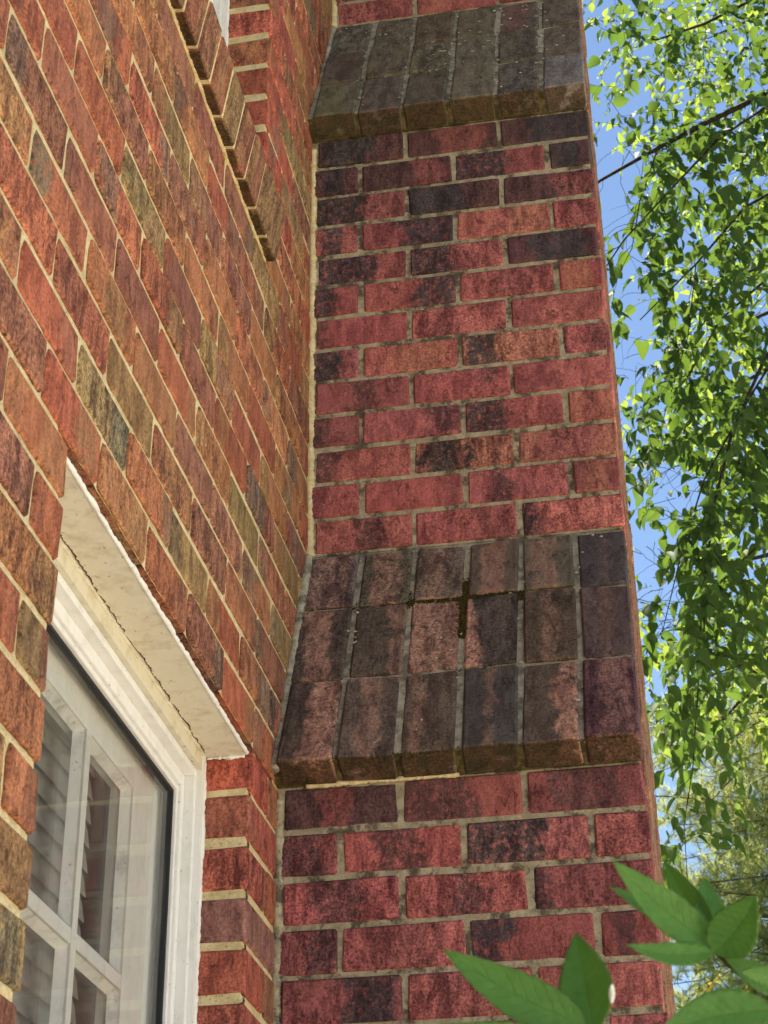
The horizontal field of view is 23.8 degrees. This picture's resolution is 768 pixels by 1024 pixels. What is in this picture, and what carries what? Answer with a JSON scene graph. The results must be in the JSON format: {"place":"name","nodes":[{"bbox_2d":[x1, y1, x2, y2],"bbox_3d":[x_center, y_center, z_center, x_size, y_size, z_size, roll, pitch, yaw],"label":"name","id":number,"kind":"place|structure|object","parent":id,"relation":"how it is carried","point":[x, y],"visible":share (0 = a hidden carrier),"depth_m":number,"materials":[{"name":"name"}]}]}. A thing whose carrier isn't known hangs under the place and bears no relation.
{"place":"outdoors","nodes":[
{"label":"outdoors","id":0,"kind":"place"},
{"bbox_2d":[0,0,675,1023],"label":"brick house","id":1,"kind":"structure","parent":0,"point":[320,652],"depth_m":2.96,"materials":[{"name":"brick"}]},
{"bbox_2d":[12,709,94,1023],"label":"window blind","id":2,"kind":"object","parent":1,"relation":"hanging from","point":[31,999],"depth_m":2.44,"materials":[{"name":"white plastic"}]},
{"bbox_2d":[20,543,206,1023],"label":"window","id":3,"kind":"structure","parent":1,"relation":"in","point":[145,970],"depth_m":2.59,"materials":[{"name":"white paint"}]},
{"bbox_2d":[209,0,229,47],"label":"window","id":4,"kind":"structure","parent":1,"relation":"in","point":[221,7],"depth_m":3.66,"materials":[{"name":"white paint"}]},
{"bbox_2d":[443,860,767,1023],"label":"shrub","id":5,"kind":"object","parent":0,"point":[703,922],"visible":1,"depth_m":1.04,"materials":[{"name":"green plant"}]},
{"bbox_2d":[582,0,767,1010],"label":"sky","id":6,"kind":"structure","parent":0,"point":[612,195],"materials":[{"name":"blue"}]},
{"label":"ground","id":7,"kind":"structure","parent":0,"visible":0},
{"bbox_2d":[582,0,767,810],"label":"sunlit tree","id":8,"kind":"object","parent":7,"relation":"on","point":[699,68],"visible":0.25,"depth_m":17.35,"materials":[{"name":"green plant"}]},
{"bbox_2d":[584,0,767,887],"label":"deciduous tree","id":9,"kind":"object","parent":7,"relation":"on","point":[687,403],"visible":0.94,"depth_m":8.86,"materials":[{"name":"green plant"}]},
{"bbox_2d":[646,677,767,1023],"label":"deciduous tree","id":10,"kind":"object","parent":7,"relation":"on","point":[750,883],"visible":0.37,"depth_m":22.30,"materials":[{"name":"green plant"}]},
{"bbox_2d":[694,964,749,993],"bbox_3d":[3.398,6.091,13.333,2.306,6.072,1.586,-6,-31,8],"label":"autumn tree","id":11,"kind":"object","parent":7,"relation":"on","point":[717,979],"visible":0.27,"depth_m":14.91,"materials":[{"name":"yellow plant"}]}
]}

